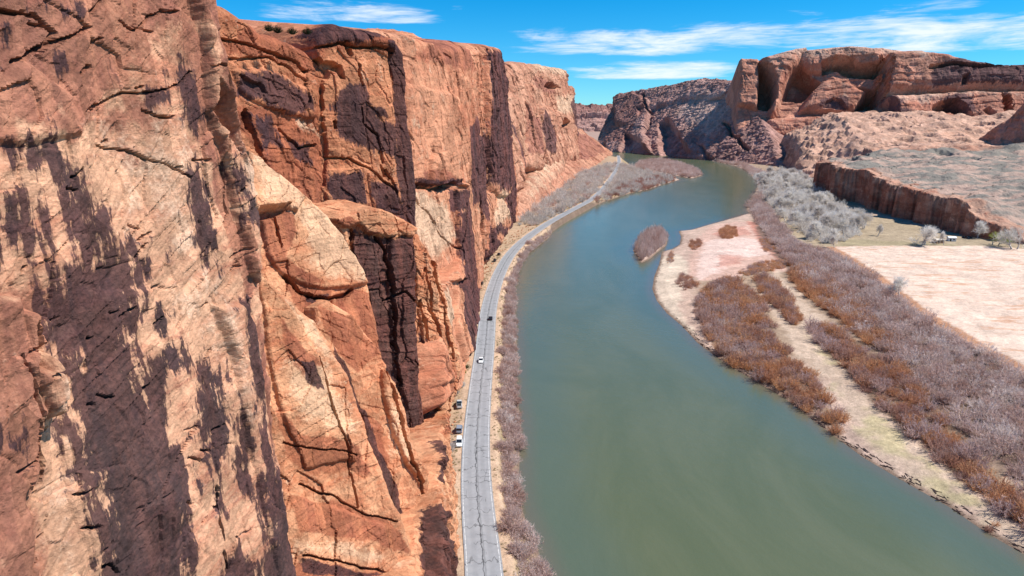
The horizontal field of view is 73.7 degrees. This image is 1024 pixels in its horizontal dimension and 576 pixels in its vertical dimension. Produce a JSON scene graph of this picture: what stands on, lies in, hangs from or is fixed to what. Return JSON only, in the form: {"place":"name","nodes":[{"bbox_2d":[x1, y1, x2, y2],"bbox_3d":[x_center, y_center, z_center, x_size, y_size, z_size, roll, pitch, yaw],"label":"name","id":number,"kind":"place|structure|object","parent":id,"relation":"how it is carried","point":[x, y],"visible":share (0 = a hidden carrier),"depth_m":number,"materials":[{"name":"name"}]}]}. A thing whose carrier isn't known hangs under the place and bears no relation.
{"place":"outdoors","nodes":[
{"label":"outdoors","id":0,"kind":"place"},
{"bbox_2d":[0,0,295,575],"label":"cliff","id":1,"kind":"structure","parent":0,"point":[136,438],"depth_m":58.89,"materials":[{"name":"stone"}]},
{"bbox_2d":[217,6,324,203],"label":"cliff buttress","id":2,"kind":"structure","parent":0,"point":[276,81],"depth_m":181.95,"materials":[{"name":"orange stone"}]},
{"bbox_2d":[246,151,378,349],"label":"rock slab","id":3,"kind":"object","parent":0,"point":[308,256],"visible":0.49,"depth_m":136.48,"materials":[{"name":"stone"}]},
{"bbox_2d":[259,277,410,575],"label":"rock slab","id":4,"kind":"object","parent":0,"point":[343,516],"visible":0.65,"depth_m":110.83,"materials":[{"name":"stone"}]},
{"bbox_2d":[253,24,416,233],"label":"cliff tower","id":5,"kind":"structure","parent":0,"point":[367,155],"depth_m":208.23,"materials":[{"name":"orange stone"}]},
{"bbox_2d":[240,19,479,300],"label":"cliff wall","id":6,"kind":"structure","parent":0,"point":[443,124],"depth_m":300.43,"materials":[{"name":"stone"}]},
{"bbox_2d":[304,299,428,513],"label":"rock slab","id":7,"kind":"object","parent":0,"point":[377,396],"visible":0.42,"depth_m":135.62,"materials":[{"name":"stone"}]},
{"bbox_2d":[367,28,420,37],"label":"slickrock dome","id":8,"kind":"structure","parent":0,"point":[399,32],"depth_m":336.65,"materials":[{"name":"stone"}]},
{"bbox_2d":[378,410,459,575],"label":"cliff base","id":9,"kind":"object","parent":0,"point":[430,522],"visible":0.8,"depth_m":136.28,"materials":[{"name":"stone"}]},
{"bbox_2d":[413,234,460,413],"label":"rock slab","id":10,"kind":"object","parent":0,"point":[432,318],"visible":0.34,"depth_m":208.74,"materials":[{"name":"stone"}]},
{"bbox_2d":[454,42,518,288],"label":"cliff wall","id":11,"kind":"structure","parent":0,"point":[499,199],"depth_m":446.94,"materials":[{"name":"stone"}]},
{"bbox_2d":[461,156,620,575],"bbox_3d":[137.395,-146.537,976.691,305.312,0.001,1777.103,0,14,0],"label":"road","id":12,"kind":"structure","parent":0,"point":[482,546],"depth_m":192.39,"materials":[{"name":"grey asphalt"}]},
{"bbox_2d":[463,161,617,566],"bbox_3d":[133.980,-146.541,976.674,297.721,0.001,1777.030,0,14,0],"label":"road marking","id":13,"kind":"object","parent":12,"relation":"on","point":[466,417],"visible":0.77,"depth_m":205.33,"materials":[{"name":"white paint"}]},
{"bbox_2d":[488,159,620,575],"bbox_3d":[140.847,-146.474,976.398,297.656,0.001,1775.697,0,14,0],"label":"road marking","id":14,"kind":"object","parent":12,"relation":"on","point":[488,431],"visible":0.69,"depth_m":194.17,"materials":[{"name":"white paint"}]},
{"bbox_2d":[504,61,579,191],"bbox_3d":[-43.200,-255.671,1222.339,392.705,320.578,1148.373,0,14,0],"label":"cliff headland","id":15,"kind":"structure","parent":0,"point":[542,108],"depth_m":1004.36,"materials":[{"name":"orange stone"}]},
{"bbox_2d":[516,128,612,220],"bbox_3d":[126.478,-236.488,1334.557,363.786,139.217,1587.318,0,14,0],"label":"talus slope","id":16,"kind":"structure","parent":0,"point":[544,181],"depth_m":998.80,"materials":[{"name":"orange stone"}]},
{"bbox_2d":[576,103,612,131],"bbox_3d":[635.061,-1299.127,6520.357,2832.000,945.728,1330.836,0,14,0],"label":"mesa","id":17,"kind":"structure","parent":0,"point":[592,117],"depth_m":6518.53,"materials":[{"name":"stone"}]},
{"bbox_2d":[216,0,1023,104],"label":"sky","id":18,"kind":"structure","parent":0,"point":[606,48],"materials":[{"name":"blue"}]},
{"bbox_2d":[598,78,785,166],"bbox_3d":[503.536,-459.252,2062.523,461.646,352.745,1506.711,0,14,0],"label":"rubble ridge","id":19,"kind":"structure","parent":0,"point":[691,119],"depth_m":1993.60,"materials":[{"name":"stone"}]},
{"bbox_2d":[449,132,1023,575],"bbox_3d":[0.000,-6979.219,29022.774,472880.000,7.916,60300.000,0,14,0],"label":"ground","id":20,"kind":"structure","parent":0,"point":[969,288],"depth_m":338.86,"materials":[{"name":"beige sand"}]},
{"bbox_2d":[314,199,423,427],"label":"rock pillar","id":21,"kind":"object","parent":20,"relation":"on","point":[380,244],"visible":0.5,"depth_m":184.65,"materials":[{"name":"stone"}]},
{"bbox_2d":[417,260,480,414],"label":"cliff foot","id":22,"kind":"object","parent":20,"relation":"on","point":[437,375],"visible":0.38,"depth_m":240.47},
{"bbox_2d":[456,435,462,446],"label":"car","id":23,"kind":"object","parent":20,"relation":"on","point":[459,439],"visible":0.97,"depth_m":193.19,"materials":[{"name":"white paint"}]},
{"bbox_2d":[492,441,507,451],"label":"riverside shrub","id":24,"kind":"object","parent":20,"relation":"on","point":[499,445],"visible":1,"depth_m":192.44,"materials":[{"name":"brown plant"}]},
{"bbox_2d":[493,365,508,374],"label":"riverside shrub","id":25,"kind":"object","parent":20,"relation":"on","point":[500,370],"visible":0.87,"depth_m":250.06,"materials":[{"name":"brown plant"}]},
{"bbox_2d":[494,408,508,415],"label":"riverside shrub","id":26,"kind":"object","parent":20,"relation":"on","point":[497,412],"visible":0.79,"depth_m":213.70,"materials":[{"name":"brown plant"}]},
{"bbox_2d":[495,344,509,354],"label":"riverside shrub","id":27,"kind":"object","parent":20,"relation":"on","point":[499,348],"visible":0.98,"depth_m":271.82,"materials":[{"name":"brown plant"}]},
{"bbox_2d":[498,392,512,400],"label":"riverside shrub","id":28,"kind":"object","parent":20,"relation":"on","point":[501,396],"visible":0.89,"depth_m":227.81,"materials":[{"name":"brown plant"}]},
{"bbox_2d":[494,479,518,494],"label":"riverside shrub","id":29,"kind":"object","parent":20,"relation":"on","point":[506,486],"visible":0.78,"depth_m":170.92,"materials":[{"name":"brown plant"}]},
{"bbox_2d":[499,450,515,462],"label":"riverside shrub","id":30,"kind":"object","parent":20,"relation":"on","point":[505,454],"visible":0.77,"depth_m":189.76,"materials":[{"name":"brown plant"}]},
{"bbox_2d":[494,513,521,532],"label":"riverside shrub","id":31,"kind":"object","parent":20,"relation":"on","point":[506,523],"visible":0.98,"depth_m":153.37,"materials":[{"name":"brown plant"}]},
{"bbox_2d":[451,206,564,433],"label":"fallen rocks","id":32,"kind":"object","parent":20,"relation":"on","point":[492,264],"visible":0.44,"depth_m":477.59,"materials":[{"name":"stone"}]},
{"bbox_2d":[500,412,515,423],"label":"riverside shrub","id":33,"kind":"object","parent":20,"relation":"on","point":[509,418],"visible":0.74,"depth_m":211.40,"materials":[{"name":"brown plant"}]},
{"bbox_2d":[501,442,514,453],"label":"riverside shrub","id":34,"kind":"object","parent":20,"relation":"on","point":[510,448],"visible":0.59,"depth_m":193.58,"materials":[{"name":"brown plant"}]},
{"bbox_2d":[502,495,514,507],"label":"riverside shrub","id":35,"kind":"object","parent":20,"relation":"on","point":[506,501],"visible":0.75,"depth_m":166.37,"materials":[{"name":"brown plant"}]},
{"bbox_2d":[501,401,515,410],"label":"riverside shrub","id":36,"kind":"object","parent":20,"relation":"on","point":[507,406],"visible":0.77,"depth_m":221.65,"materials":[{"name":"brown plant"}]},
{"bbox_2d":[503,374,516,384],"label":"riverside shrub","id":37,"kind":"object","parent":20,"relation":"on","point":[507,379],"visible":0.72,"depth_m":245.79,"materials":[{"name":"brown plant"}]},
{"bbox_2d":[503,509,517,521],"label":"riverside shrub","id":38,"kind":"object","parent":20,"relation":"on","point":[509,513],"visible":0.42,"depth_m":159.03,"materials":[{"name":"brown plant"}]},
{"bbox_2d":[504,540,524,557],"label":"riverside shrub","id":39,"kind":"object","parent":20,"relation":"on","point":[513,549],"visible":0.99,"depth_m":145.52,"materials":[{"name":"brown plant"}]},
{"bbox_2d":[505,480,523,496],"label":"riverside shrub","id":40,"kind":"object","parent":20,"relation":"on","point":[517,486],"visible":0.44,"depth_m":174.87,"materials":[{"name":"brown plant"}]},
{"bbox_2d":[507,496,523,508],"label":"riverside shrub","id":41,"kind":"object","parent":20,"relation":"on","point":[516,502],"visible":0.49,"depth_m":168.17,"materials":[{"name":"brown plant"}]},
{"bbox_2d":[510,366,521,376],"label":"riverside shrub","id":42,"kind":"object","parent":20,"relation":"on","point":[517,372],"visible":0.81,"depth_m":258.01,"materials":[{"name":"brown plant"}]},
{"bbox_2d":[508,436,524,450],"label":"riverside shrub","id":43,"kind":"object","parent":20,"relation":"on","point":[512,439],"visible":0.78,"depth_m":199.78,"materials":[{"name":"brown plant"}]},
{"bbox_2d":[510,453,523,464],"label":"riverside shrub","id":44,"kind":"object","parent":20,"relation":"on","point":[515,461],"visible":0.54,"depth_m":190.53,"materials":[{"name":"brown plant"}]},
{"bbox_2d":[505,539,529,555],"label":"riverside shrub","id":45,"kind":"object","parent":20,"relation":"on","point":[519,545],"visible":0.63,"depth_m":147.08,"materials":[{"name":"brown plant"}]},
{"bbox_2d":[509,489,527,503],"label":"riverside shrub","id":46,"kind":"object","parent":20,"relation":"on","point":[518,495],"visible":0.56,"depth_m":172.20,"materials":[{"name":"brown plant"}]},
{"bbox_2d":[514,436,527,449],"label":"riverside shrub","id":47,"kind":"object","parent":20,"relation":"on","point":[524,442],"visible":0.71,"depth_m":200.46,"materials":[{"name":"brown plant"}]},
{"bbox_2d":[513,522,530,540],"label":"riverside shrub","id":48,"kind":"object","parent":20,"relation":"on","point":[523,529],"visible":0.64,"depth_m":154.87,"materials":[{"name":"brown plant"}]},
{"bbox_2d":[495,228,551,575],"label":"bank underbrush","id":49,"kind":"object","parent":20,"relation":"on","point":[512,534],"visible":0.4,"depth_m":196.73,"materials":[{"name":"brown plant"}]},
{"bbox_2d":[516,547,532,562],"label":"riverside shrub","id":50,"kind":"object","parent":20,"relation":"on","point":[525,557],"visible":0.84,"depth_m":145.13,"materials":[{"name":"brown plant"}]},
{"bbox_2d":[450,193,601,572],"bbox_3d":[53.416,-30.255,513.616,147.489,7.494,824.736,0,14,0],"label":"roadside grass","id":51,"kind":"structure","parent":20,"relation":"on","point":[504,571],"depth_m":244.08,"materials":[{"name":"beige plant"}]},
{"bbox_2d":[520,522,536,536],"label":"riverside shrub","id":52,"kind":"object","parent":20,"relation":"on","point":[532,528],"visible":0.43,"depth_m":156.97,"materials":[{"name":"brown plant"}]},
{"bbox_2d":[524,565,541,575],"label":"riverside shrub","id":53,"kind":"object","parent":20,"relation":"on","point":[534,571],"visible":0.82,"depth_m":141.41,"materials":[{"name":"brown plant"}]},
{"bbox_2d":[523,531,543,547],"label":"riverside shrub","id":54,"kind":"object","parent":20,"relation":"on","point":[530,537],"visible":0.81,"depth_m":154.95,"materials":[{"name":"brown plant"}]},
{"bbox_2d":[528,553,549,574],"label":"riverside shrub","id":55,"kind":"object","parent":20,"relation":"on","point":[542,563],"visible":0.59,"depth_m":144.69,"materials":[{"name":"brown plant"}]},
{"bbox_2d":[534,562,556,575],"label":"riverside shrub","id":56,"kind":"object","parent":20,"relation":"on","point":[547,573],"visible":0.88,"depth_m":142.69,"materials":[{"name":"brown plant"}]},
{"bbox_2d":[517,161,676,224],"bbox_3d":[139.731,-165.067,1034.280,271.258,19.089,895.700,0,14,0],"label":"riverside scrub","id":57,"kind":"object","parent":20,"relation":"on","point":[630,172],"visible":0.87,"depth_m":937.72,"materials":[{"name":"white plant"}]},
{"bbox_2d":[593,172,676,202],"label":"riverside brush","id":58,"kind":"object","parent":20,"relation":"on","point":[646,187],"visible":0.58,"depth_m":977.07,"materials":[{"name":"brown"}]},
{"bbox_2d":[632,222,668,259],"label":"island thicket","id":59,"kind":"object","parent":20,"relation":"on","point":[651,240],"visible":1,"depth_m":523.26,"materials":[{"name":"brown plant"}]},
{"bbox_2d":[634,157,703,177],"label":"island thicket","id":60,"kind":"object","parent":20,"relation":"on","point":[673,167],"visible":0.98,"depth_m":1354.98,"materials":[{"name":"brown"}]},
{"bbox_2d":[666,250,673,262],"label":"brush patch","id":61,"kind":"object","parent":20,"relation":"on","point":[670,256],"visible":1,"depth_m":476.15,"materials":[{"name":"brown plant"}]},
{"bbox_2d":[675,271,701,289],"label":"brush patch","id":62,"kind":"object","parent":20,"relation":"on","point":[691,283],"visible":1,"depth_m":400.69,"materials":[{"name":"brown plant"}]},
{"bbox_2d":[688,237,702,249],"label":"brush patch","id":63,"kind":"object","parent":20,"relation":"on","point":[698,242],"visible":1,"depth_m":526.38,"materials":[{"name":"brown plant"}]},
{"bbox_2d":[718,225,738,238],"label":"brush patch","id":64,"kind":"object","parent":20,"relation":"on","point":[728,230],"visible":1,"depth_m":573.47,"materials":[{"name":"brown plant"}]},
{"bbox_2d":[692,280,765,372],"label":"tamarisk patch","id":65,"kind":"object","parent":20,"relation":"on","point":[719,330],"visible":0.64,"depth_m":312.31,"materials":[{"name":"brown plant"}]},
{"bbox_2d":[708,158,768,202],"bbox_3d":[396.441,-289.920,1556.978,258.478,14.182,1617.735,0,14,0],"label":"bank brush","id":66,"kind":"object","parent":20,"relation":"on","point":[758,195],"visible":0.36,"depth_m":1304.21,"materials":[{"name":"brown"}]},
{"bbox_2d":[737,257,793,275],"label":"brush patch","id":67,"kind":"object","parent":20,"relation":"on","point":[776,264],"visible":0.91,"depth_m":435.88,"materials":[{"name":"brown plant"}]},
{"bbox_2d":[759,236,776,251],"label":"brush patch","id":68,"kind":"object","parent":20,"relation":"on","point":[767,245],"visible":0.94,"depth_m":515.46,"materials":[{"name":"brown plant"}]},
{"bbox_2d":[694,274,853,434],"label":"willow thicket","id":69,"kind":"object","parent":20,"relation":"on","point":[751,303],"visible":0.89,"depth_m":278.36,"materials":[{"name":"brown plant"}]},
{"bbox_2d":[750,269,805,324],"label":"willow patch","id":70,"kind":"object","parent":20,"relation":"on","point":[782,299],"visible":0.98,"depth_m":356.38,"materials":[{"name":"brown plant"}]},
{"bbox_2d":[775,195,787,207],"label":"cottonwood tree","id":71,"kind":"object","parent":20,"relation":"on","point":[781,199],"visible":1,"depth_m":713.08,"materials":[{"name":"grey plant"}]},
{"bbox_2d":[776,208,787,220],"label":"cottonwood tree","id":72,"kind":"object","parent":20,"relation":"on","point":[781,211],"visible":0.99,"depth_m":646.43,"materials":[{"name":"grey plant"}]},
{"bbox_2d":[783,189,794,198],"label":"cottonwood tree","id":73,"kind":"object","parent":20,"relation":"on","point":[788,194],"visible":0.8,"depth_m":749.15,"materials":[{"name":"grey plant"}]},
{"bbox_2d":[783,199,796,209],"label":"cottonwood tree","id":74,"kind":"object","parent":20,"relation":"on","point":[789,202],"visible":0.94,"depth_m":708.58,"materials":[{"name":"grey plant"}]},
{"bbox_2d":[786,209,806,230],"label":"cottonwood tree","id":75,"kind":"object","parent":20,"relation":"on","point":[797,216],"visible":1,"depth_m":583.03,"materials":[{"name":"grey plant"}]},
{"bbox_2d":[792,191,808,206],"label":"cottonwood tree","id":76,"kind":"object","parent":20,"relation":"on","point":[800,200],"visible":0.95,"depth_m":734.34,"materials":[{"name":"grey plant"}]},
{"bbox_2d":[797,202,810,213],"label":"cottonwood tree","id":77,"kind":"object","parent":20,"relation":"on","point":[805,207],"visible":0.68,"depth_m":635.23,"materials":[{"name":"grey plant"}]},
{"bbox_2d":[795,209,814,222],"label":"cottonwood tree","id":78,"kind":"object","parent":20,"relation":"on","point":[808,217],"visible":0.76,"depth_m":593.59,"materials":[{"name":"grey plant"}]},
{"bbox_2d":[752,170,862,242],"bbox_3d":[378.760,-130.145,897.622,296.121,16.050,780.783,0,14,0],"label":"grove undergrowth","id":79,"kind":"object","parent":20,"relation":"on","point":[850,231],"visible":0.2,"depth_m":605.58,"materials":[{"name":"white plant"}]},
{"bbox_2d":[807,220,824,236],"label":"cottonwood tree","id":80,"kind":"object","parent":20,"relation":"on","point":[816,225],"visible":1,"depth_m":539.36,"materials":[{"name":"grey plant"}]},
{"bbox_2d":[810,204,830,217],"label":"cottonwood tree","id":81,"kind":"object","parent":20,"relation":"on","point":[820,210],"visible":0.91,"depth_m":617.70,"materials":[{"name":"grey plant"}]},
{"bbox_2d":[814,191,829,201],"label":"cottonwood tree","id":82,"kind":"object","parent":20,"relation":"on","point":[820,195],"visible":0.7,"depth_m":746.78,"materials":[{"name":"grey plant"}]},
{"bbox_2d":[820,213,839,228],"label":"cottonwood tree","id":83,"kind":"object","parent":20,"relation":"on","point":[827,219],"visible":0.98,"depth_m":557.97,"materials":[{"name":"grey plant"}]},
{"bbox_2d":[824,201,839,209],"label":"cottonwood tree","id":84,"kind":"object","parent":20,"relation":"on","point":[831,204],"visible":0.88,"depth_m":692.92,"materials":[{"name":"grey plant"}]},
{"bbox_2d":[828,228,841,237],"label":"cottonwood tree","id":85,"kind":"object","parent":20,"relation":"on","point":[834,232],"visible":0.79,"depth_m":521.42,"materials":[{"name":"grey plant"}]},
{"bbox_2d":[654,197,1023,551],"bbox_3d":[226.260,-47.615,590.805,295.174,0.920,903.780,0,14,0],"label":"driftwood","id":86,"kind":"object","parent":20,"relation":"on","point":[935,491],"visible":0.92,"depth_m":196.35,"materials":[{"name":"brown wood"}]},
{"bbox_2d":[834,217,850,232],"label":"cottonwood tree","id":87,"kind":"object","parent":20,"relation":"on","point":[842,223],"visible":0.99,"depth_m":554.48,"materials":[{"name":"grey plant"}]},
{"bbox_2d":[785,261,903,352],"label":"willow belt","id":88,"kind":"object","parent":20,"relation":"on","point":[811,293],"visible":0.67,"depth_m":340.85,"materials":[{"name":"brown plant"}]},
{"bbox_2d":[847,207,864,217],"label":"cottonwood tree","id":89,"kind":"object","parent":20,"relation":"on","point":[858,211],"visible":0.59,"depth_m":608.78,"materials":[{"name":"grey plant"}]},
{"bbox_2d":[848,212,866,229],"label":"cottonwood tree","id":90,"kind":"object","parent":20,"relation":"on","point":[852,220],"visible":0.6,"depth_m":581.33,"materials":[{"name":"grey plant"}]},
{"bbox_2d":[853,214,865,230],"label":"cottonwood tree","id":91,"kind":"object","parent":20,"relation":"on","point":[860,218],"visible":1,"depth_m":567.83,"materials":[{"name":"grey plant"}]},
{"bbox_2d":[856,211,874,228],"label":"cottonwood tree","id":92,"kind":"object","parent":20,"relation":"on","point":[866,216],"visible":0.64,"depth_m":588.88,"materials":[{"name":"grey plant"}]},
{"bbox_2d":[743,200,1023,490],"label":"tamarisk thicket","id":93,"kind":"object","parent":20,"relation":"on","point":[919,326],"visible":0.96,"depth_m":272.39,"materials":[{"name":"brown"}]},
{"bbox_2d":[886,275,909,295],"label":"cottonwood tree","id":94,"kind":"object","parent":20,"relation":"on","point":[899,282],"visible":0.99,"depth_m":358.47,"materials":[{"name":"grey plant"}]},
{"bbox_2d":[803,314,1023,533],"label":"willow strip","id":95,"kind":"object","parent":20,"relation":"on","point":[894,369],"visible":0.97,"depth_m":218.44,"materials":[{"name":"brown plant"}]},
{"bbox_2d":[824,339,1017,519],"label":"red brush","id":96,"kind":"object","parent":20,"relation":"on","point":[918,414],"visible":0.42,"depth_m":216.49,"materials":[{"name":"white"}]},
{"bbox_2d":[908,225,939,245],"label":"cottonwood tree","id":97,"kind":"object","parent":20,"relation":"on","point":[930,231],"visible":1,"depth_m":510.51,"materials":[{"name":"grey plant"}]},
{"bbox_2d":[971,221,989,237],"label":"cottonwood tree","id":98,"kind":"object","parent":20,"relation":"on","point":[981,226],"visible":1,"depth_m":539.39,"materials":[{"name":"grey plant"}]},
{"bbox_2d":[982,520,998,532],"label":"brush patch","id":99,"kind":"object","parent":20,"relation":"on","point":[989,529],"visible":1,"depth_m":161.15,"materials":[{"name":"brown plant"}]},
{"bbox_2d":[989,231,1013,245],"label":"cottonwood tree","id":100,"kind":"object","parent":20,"relation":"on","point":[999,240],"visible":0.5,"depth_m":511.30,"materials":[{"name":"grey plant"}]},
{"bbox_2d":[994,226,1023,248],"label":"cottonwood tree","id":101,"kind":"object","parent":20,"relation":"on","point":[1013,237],"visible":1,"depth_m":499.25,"materials":[{"name":"grey plant"}]},
{"bbox_2d":[515,152,1023,575],"bbox_3d":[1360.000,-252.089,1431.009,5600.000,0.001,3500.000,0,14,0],"label":"river","id":102,"kind":"structure","parent":0,"point":[661,441],"depth_m":199.03,"materials":[{"name":"liquid"}]},
{"bbox_2d":[725,46,1023,138],"bbox_3d":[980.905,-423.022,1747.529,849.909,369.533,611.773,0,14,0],"label":"mesa","id":103,"kind":"structure","parent":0,"point":[783,93],"depth_m":1641.94,"materials":[{"name":"stone"}]},
{"bbox_2d":[780,110,1023,243],"bbox_3d":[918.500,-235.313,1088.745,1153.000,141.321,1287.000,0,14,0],"label":"terrace","id":104,"kind":"structure","parent":0,"point":[932,137],"depth_m":842.21,"materials":[{"name":"stone"}]},
{"bbox_2d":[525,46,1016,203],"bbox_3d":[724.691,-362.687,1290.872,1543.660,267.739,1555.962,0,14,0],"label":"desert scrub","id":105,"kind":"object","parent":104,"relation":"on","point":[877,158],"visible":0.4,"depth_m":852.94,"materials":[{"name":"brown plant"}]},
{"bbox_2d":[979,104,1023,144],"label":"sandstone dome","id":106,"kind":"structure","parent":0,"point":[1010,130],"depth_m":1189.15,"materials":[{"name":"brown stone"}]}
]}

